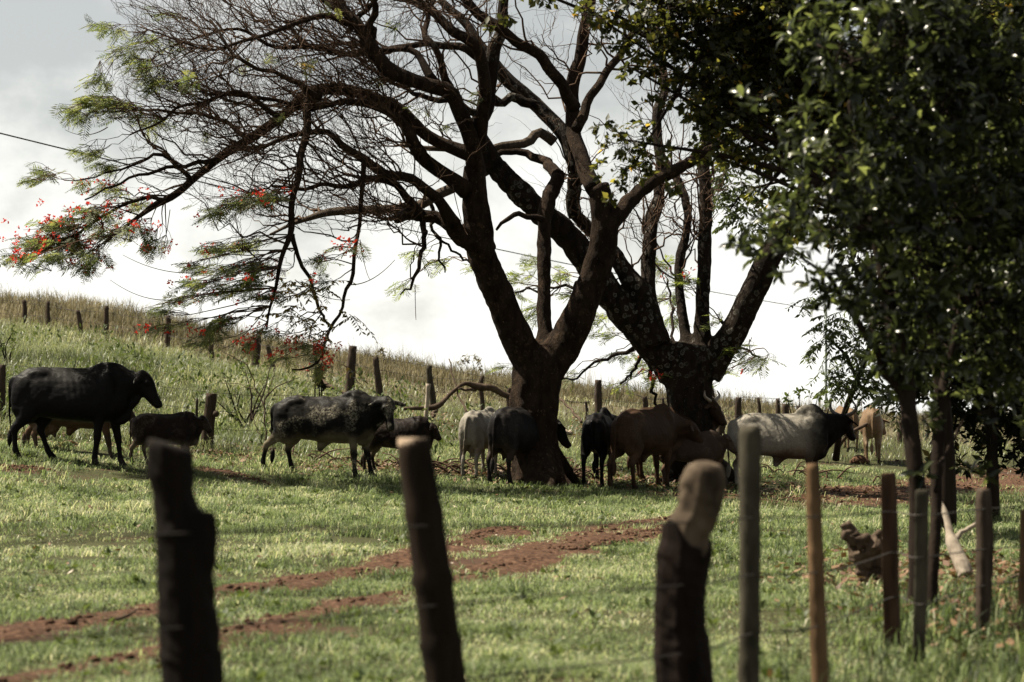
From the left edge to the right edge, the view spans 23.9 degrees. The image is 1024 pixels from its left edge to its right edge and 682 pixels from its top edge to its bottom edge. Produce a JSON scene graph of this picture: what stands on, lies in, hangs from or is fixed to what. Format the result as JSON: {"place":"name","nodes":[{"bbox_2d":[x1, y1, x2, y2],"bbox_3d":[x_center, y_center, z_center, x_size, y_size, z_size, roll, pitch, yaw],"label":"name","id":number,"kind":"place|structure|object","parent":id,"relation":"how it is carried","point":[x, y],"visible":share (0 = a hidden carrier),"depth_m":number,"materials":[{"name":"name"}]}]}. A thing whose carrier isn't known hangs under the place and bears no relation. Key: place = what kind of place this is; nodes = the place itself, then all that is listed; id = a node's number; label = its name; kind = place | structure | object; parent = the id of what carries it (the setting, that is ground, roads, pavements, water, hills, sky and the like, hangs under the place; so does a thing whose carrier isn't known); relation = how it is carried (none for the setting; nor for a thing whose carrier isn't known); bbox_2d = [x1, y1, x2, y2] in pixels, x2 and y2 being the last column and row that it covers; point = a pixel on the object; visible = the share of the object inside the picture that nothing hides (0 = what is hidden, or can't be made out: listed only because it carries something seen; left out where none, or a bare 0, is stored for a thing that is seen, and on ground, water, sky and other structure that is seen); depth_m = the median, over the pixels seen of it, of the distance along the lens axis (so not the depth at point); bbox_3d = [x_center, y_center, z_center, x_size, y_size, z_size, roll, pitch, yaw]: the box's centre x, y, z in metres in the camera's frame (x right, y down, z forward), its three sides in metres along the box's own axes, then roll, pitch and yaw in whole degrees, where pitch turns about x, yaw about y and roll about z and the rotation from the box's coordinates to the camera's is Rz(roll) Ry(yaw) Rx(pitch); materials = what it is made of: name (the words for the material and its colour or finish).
{"place":"outdoors","nodes":[
{"label":"outdoors","id":0,"kind":"place"},
{"bbox_2d":[0,526,530,641],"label":"dirt track","id":1,"kind":"structure","parent":0,"point":[16,632],"depth_m":17.66,"materials":[{"name":"brown soil"}]},
{"bbox_2d":[102,608,137,620],"bbox_3d":[-2.361,1.649,14.573,0.214,0.078,0.025,0,-1,0],"label":"dead stick","id":2,"kind":"object","parent":1,"relation":"on","point":[123,616],"visible":1,"depth_m":14.57,"materials":[{"name":"brown wood"}]},
{"bbox_2d":[0,516,719,681],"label":"dirt track","id":3,"kind":"structure","parent":0,"point":[538,559],"depth_m":18.22,"materials":[{"name":"brown soil"}]},
{"bbox_2d":[0,0,1011,419],"label":"sky","id":4,"kind":"structure","parent":0,"point":[45,51],"materials":[{"name":"white"}]},
{"bbox_2d":[0,305,1023,681],"bbox_3d":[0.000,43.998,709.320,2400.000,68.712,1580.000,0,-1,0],"label":"ground","id":5,"kind":"structure","parent":0,"point":[230,541],"depth_m":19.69,"materials":[{"name":"green plant"}]},
{"bbox_2d":[0,324,23,367],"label":"scrub bush","id":6,"kind":"object","parent":5,"relation":"on","point":[3,348],"visible":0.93,"depth_m":46.98,"materials":[{"name":"green plant"}]},
{"bbox_2d":[0,464,52,472],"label":"bare earth","id":7,"kind":"structure","parent":5,"relation":"on","point":[15,469],"depth_m":31.11,"materials":[{"name":"brown soil"}]},
{"bbox_2d":[21,410,135,456],"bbox_3d":[-6.188,1.167,34.593,1.645,1.252,0.532,0,-1,-7],"label":"cow","id":8,"kind":"object","parent":5,"relation":"on","point":[54,426],"visible":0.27,"depth_m":34.45},
{"bbox_2d":[7,362,162,466],"bbox_3d":[-5.824,1.010,32.962,2.140,1.452,0.664,0,-1,0],"label":"cow","id":9,"kind":"object","parent":5,"relation":"on","point":[98,395],"visible":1,"depth_m":32.80},
{"bbox_2d":[129,411,211,464],"bbox_3d":[-4.769,1.418,33.772,1.178,0.884,0.365,0,-1,3],"label":"calf","id":10,"kind":"object","parent":5,"relation":"on","point":[184,429],"visible":0.81,"depth_m":33.67},
{"bbox_2d":[0,363,343,450],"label":"wire fence","id":11,"kind":"object","parent":5,"relation":"on","point":[211,413],"visible":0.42,"depth_m":37.15,"materials":[{"name":"black wood"}]},
{"bbox_2d":[195,468,273,485],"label":"bare earth","id":12,"kind":"structure","parent":5,"relation":"on","point":[224,471],"depth_m":34.14,"materials":[{"name":"brown soil"}]},
{"bbox_2d":[205,360,272,427],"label":"scrub bush","id":13,"kind":"object","parent":5,"relation":"on","point":[230,395],"visible":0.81,"depth_m":40.98,"materials":[{"name":"green plant"}]},
{"bbox_2d":[220,350,299,441],"bbox_3d":[-4.055,0.936,38.685,1.292,1.605,0.418,0,-1,0],"label":"bare shrub","id":14,"kind":"object","parent":5,"relation":"on","point":[259,394],"visible":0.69,"depth_m":38.67,"materials":[{"name":"brown wood"}]},
{"bbox_2d":[308,357,328,396],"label":"sapling","id":15,"kind":"object","parent":5,"relation":"on","point":[322,385],"visible":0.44,"depth_m":41.98,"materials":[{"name":"green plant"}]},
{"bbox_2d":[269,446,395,466],"bbox_3d":[-2.505,1.790,37.439,2.614,0.313,0.892,0,-1,0],"label":"brush pile","id":16,"kind":"object","parent":5,"relation":"on","point":[318,456],"visible":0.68,"depth_m":37.50,"materials":[{"name":"brown plant"}]},
{"bbox_2d":[260,390,405,478],"bbox_3d":[-2.605,1.365,35.373,2.123,1.304,0.562,0,-1,6],"label":"cow","id":17,"kind":"object","parent":5,"relation":"on","point":[352,418],"visible":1,"depth_m":35.21},
{"bbox_2d":[0,0,748,488],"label":"flame tree","id":18,"kind":"object","parent":5,"relation":"on","point":[544,358],"visible":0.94,"depth_m":34.48,"materials":[{"name":"brown plant"}]},
{"bbox_2d":[371,347,391,362],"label":"dry shrub","id":19,"kind":"object","parent":5,"relation":"on","point":[382,350],"visible":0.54,"depth_m":76.07,"materials":[{"name":"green plant"}]},
{"bbox_2d":[360,415,441,472],"bbox_3d":[-1.669,1.579,36.375,1.230,0.923,0.392,0,-1,4],"label":"calf","id":20,"kind":"object","parent":5,"relation":"on","point":[419,426],"visible":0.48,"depth_m":36.26},
{"bbox_2d":[343,453,511,475],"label":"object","id":21,"kind":"object","parent":5,"relation":"on","point":[446,465],"visible":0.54,"depth_m":37.13,"materials":[{"name":"brown plant"}]},
{"bbox_2d":[424,384,430,416],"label":"wooden stake","id":22,"kind":"object","parent":5,"relation":"on","point":[428,386],"visible":0.66,"depth_m":45.45,"materials":[{"name":"grey wood"}]},
{"bbox_2d":[400,381,509,417],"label":"fallen branch","id":23,"kind":"object","parent":5,"relation":"on","point":[474,386],"visible":0.95,"depth_m":46.47,"materials":[{"name":"brown wood"}]},
{"bbox_2d":[454,353,482,373],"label":"dry shrub","id":24,"kind":"object","parent":5,"relation":"on","point":[468,362],"visible":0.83,"depth_m":74.05,"materials":[{"name":"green plant"}]},
{"bbox_2d":[458,406,497,479],"bbox_3d":[-0.414,1.563,37.005,0.494,1.120,1.762,0,-1,24],"label":"cow","id":25,"kind":"object","parent":5,"relation":"on","point":[472,433],"visible":0.65,"depth_m":36.31},
{"bbox_2d":[1,300,997,442],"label":"wire fence","id":26,"kind":"object","parent":5,"relation":"on","point":[351,364],"visible":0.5,"depth_m":49.96,"materials":[{"name":"black wood"}]},
{"bbox_2d":[0,278,1016,445],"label":"dry grass","id":27,"kind":"structure","parent":5,"relation":"on","point":[12,310],"depth_m":69.00,"materials":[{"name":"green plant"}]},
{"bbox_2d":[0,460,1021,681],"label":"earth clods","id":28,"kind":"object","parent":5,"relation":"on","point":[73,620],"visible":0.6,"depth_m":21.50,"materials":[{"name":"brown soil"}]},
{"bbox_2d":[0,315,1022,473],"bbox_3d":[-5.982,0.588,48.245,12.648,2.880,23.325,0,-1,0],"label":"slope weeds","id":29,"kind":"object","parent":5,"relation":"on","point":[242,365],"visible":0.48,"depth_m":46.86,"materials":[{"name":"green plant"}]},
{"bbox_2d":[323,379,344,393],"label":"dead branch","id":30,"kind":"object","parent":29,"relation":"on","point":[327,385],"visible":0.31,"depth_m":47.61,"materials":[{"name":"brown wood"}]},
{"bbox_2d":[449,359,467,411],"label":"dead branch","id":31,"kind":"object","parent":29,"relation":"on","point":[464,406],"visible":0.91,"depth_m":46.42,"materials":[{"name":"brown wood"}]},
{"bbox_2d":[0,425,1023,681],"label":"post fence","id":32,"kind":"object","parent":5,"relation":"on","point":[186,531],"visible":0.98,"depth_m":9.87,"materials":[{"name":"wire"},{"name":"bark"},{"name":"wood"}]},
{"bbox_2d":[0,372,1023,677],"bbox_3d":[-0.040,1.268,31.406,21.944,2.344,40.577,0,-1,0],"label":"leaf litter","id":33,"kind":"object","parent":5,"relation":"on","point":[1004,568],"visible":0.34,"depth_m":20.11,"materials":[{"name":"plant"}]},
{"bbox_2d":[486,406,571,485],"bbox_3d":[0.212,1.536,36.013,0.572,1.227,2.011,-1,-1,34],"label":"cow","id":34,"kind":"object","parent":5,"relation":"on","point":[511,431],"visible":0.86,"depth_m":35.30},
{"bbox_2d":[207,0,858,487],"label":"flame tree","id":35,"kind":"object","parent":5,"relation":"on","point":[687,368],"visible":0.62,"depth_m":38.24,"materials":[{"name":"brown plant"}]},
{"bbox_2d":[565,429,572,435],"bbox_3d":[0.846,1.483,39.983,0.332,0.176,0.123,0,-1,0],"label":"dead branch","id":36,"kind":"object","parent":5,"relation":"on","point":[569,432],"visible":0.35,"depth_m":39.95,"materials":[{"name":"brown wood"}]},
{"bbox_2d":[559,398,582,423],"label":"dead branch","id":37,"kind":"object","parent":5,"relation":"on","point":[573,412],"visible":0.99,"depth_m":46.45,"materials":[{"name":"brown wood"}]},
{"bbox_2d":[566,457,622,481],"bbox_3d":[0.886,2.002,37.620,1.731,0.365,1.722,0,-1,0],"label":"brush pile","id":38,"kind":"object","parent":5,"relation":"on","point":[579,474],"visible":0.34,"depth_m":37.35,"materials":[{"name":"brown plant"}]},
{"bbox_2d":[580,407,616,486],"bbox_3d":[1.411,1.616,37.148,0.544,1.200,1.912,0,-1,20],"label":"cow","id":39,"kind":"object","parent":5,"relation":"on","point":[595,433],"visible":0.72,"depth_m":36.34},
{"bbox_2d":[607,403,702,489],"bbox_3d":[2.139,1.607,36.772,0.599,1.311,2.001,-1,-1,44],"label":"cow","id":40,"kind":"object","parent":5,"relation":"on","point":[662,429],"visible":0.99,"depth_m":36.41},
{"bbox_2d":[627,390,726,481],"bbox_3d":[2.578,1.526,38.373,1.653,1.492,0.580,0,-1,-15],"label":"cow","id":41,"kind":"object","parent":5,"relation":"on","point":[713,406],"visible":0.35,"depth_m":38.32},
{"bbox_2d":[655,430,736,485],"bbox_3d":[2.840,1.834,37.380,1.295,0.919,0.401,0,-1,-8],"label":"calf","id":42,"kind":"object","parent":5,"relation":"on","point":[714,446],"visible":0.72,"depth_m":37.25},
{"bbox_2d":[481,0,1023,528],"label":"broadleaf tree","id":43,"kind":"object","parent":5,"relation":"on","point":[735,42],"visible":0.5,"depth_m":25.17,"materials":[{"name":"green plant"}]},
{"bbox_2d":[691,128,901,460],"bbox_3d":[4.958,-0.821,39.922,3.994,5.684,2.254,0,-1,-10],"label":"neem tree","id":44,"kind":"object","parent":5,"relation":"on","point":[732,216],"visible":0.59,"depth_m":39.90,"materials":[{"name":"green plant"}]},
{"bbox_2d":[782,386,836,459],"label":"leafy bush","id":45,"kind":"object","parent":5,"relation":"on","point":[798,395],"visible":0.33,"depth_m":43.99,"materials":[{"name":"green plant"}]},
{"bbox_2d":[761,461,880,482],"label":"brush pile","id":46,"kind":"object","parent":5,"relation":"on","point":[801,471],"visible":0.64,"depth_m":40.92,"materials":[{"name":"brown plant"}]},
{"bbox_2d":[825,310,826,408],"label":"utility pole","id":47,"kind":"object","parent":5,"relation":"on","point":[826,362],"visible":0.11,"depth_m":87.96,"materials":[{"name":"grey wood"}]},
{"bbox_2d":[0,133,823,310],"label":"overhead cable","id":48,"kind":"object","parent":47,"relation":"attached to","point":[314,208],"visible":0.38,"depth_m":52.11,"materials":[{"name":"black plastic"}]},
{"bbox_2d":[835,406,858,451],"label":"calf","id":49,"kind":"object","parent":5,"relation":"on","point":[854,417],"visible":0.28,"depth_m":46.32},
{"bbox_2d":[841,423,867,445],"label":"broken stick","id":50,"kind":"object","parent":5,"relation":"on","point":[845,437],"visible":0.5,"depth_m":43.96,"materials":[{"name":"brown wood"}]},
{"bbox_2d":[849,455,869,463],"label":"earth mound","id":51,"kind":"object","parent":5,"relation":"on","point":[856,459],"visible":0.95,"depth_m":43.88,"materials":[{"name":"brown soil"}]},
{"bbox_2d":[840,520,881,583],"bbox_3d":[2.677,1.613,18.159,0.440,0.532,0.350,0,-1,0],"label":"gnarled log","id":52,"kind":"object","parent":5,"relation":"on","point":[864,547],"visible":0.65,"depth_m":18.07,"materials":[{"name":"brown wood"}]},
{"bbox_2d":[719,0,1023,613],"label":"broadleaf tree","id":53,"kind":"object","parent":5,"relation":"on","point":[946,110],"visible":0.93,"depth_m":15.42,"materials":[{"name":"green plant"}]},
{"bbox_2d":[859,405,889,463],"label":"calf","id":54,"kind":"object","parent":5,"relation":"on","point":[874,428],"visible":0.91,"depth_m":44.01},
{"bbox_2d":[760,569,1023,681],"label":"rank grass","id":55,"kind":"structure","parent":5,"relation":"on","point":[1003,670],"depth_m":13.29,"materials":[{"name":"green plant"}]},
{"bbox_2d":[813,0,1023,521],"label":"shade tree","id":56,"kind":"object","parent":5,"relation":"on","point":[989,440],"visible":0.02,"depth_m":30.91,"materials":[{"name":"green plant"}]},
{"bbox_2d":[942,502,974,578],"bbox_3d":[3.452,1.480,18.523,0.301,0.644,0.577,0,-1,-9],"label":"forked branch","id":57,"kind":"object","parent":5,"relation":"on","point":[961,563],"visible":0.81,"depth_m":18.38,"materials":[{"name":"beige wood"}]},
{"bbox_2d":[903,462,1014,472],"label":"bare earth","id":58,"kind":"structure","parent":5,"relation":"on","point":[1004,470],"depth_m":44.23,"materials":[{"name":"brown soil"}]},
{"bbox_2d":[997,573,1018,585],"bbox_3d":[3.709,1.781,17.971,0.294,0.166,0.039,0,-1,0],"label":"dead stick","id":59,"kind":"object","parent":5,"relation":"on","point":[1011,577],"visible":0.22,"depth_m":17.96,"materials":[{"name":"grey wood"}]},
{"bbox_2d":[578,525,661,549],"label":"dirt track","id":60,"kind":"structure","parent":0,"point":[623,536],"depth_m":23.21,"materials":[{"name":"brown soil"}]},
{"bbox_2d":[624,473,1023,509],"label":"dirt track","id":61,"kind":"structure","parent":0,"point":[1008,480],"depth_m":38.60,"materials":[{"name":"brown soil"}]},
{"bbox_2d":[726,400,858,491],"bbox_3d":[4.401,1.666,37.877,2.067,1.468,0.608,0,-1,0],"label":"bull","id":62,"kind":"object","parent":61,"relation":"on","point":[811,433],"visible":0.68,"depth_m":37.73,"materials":[{"name":"grey"}]}
]}

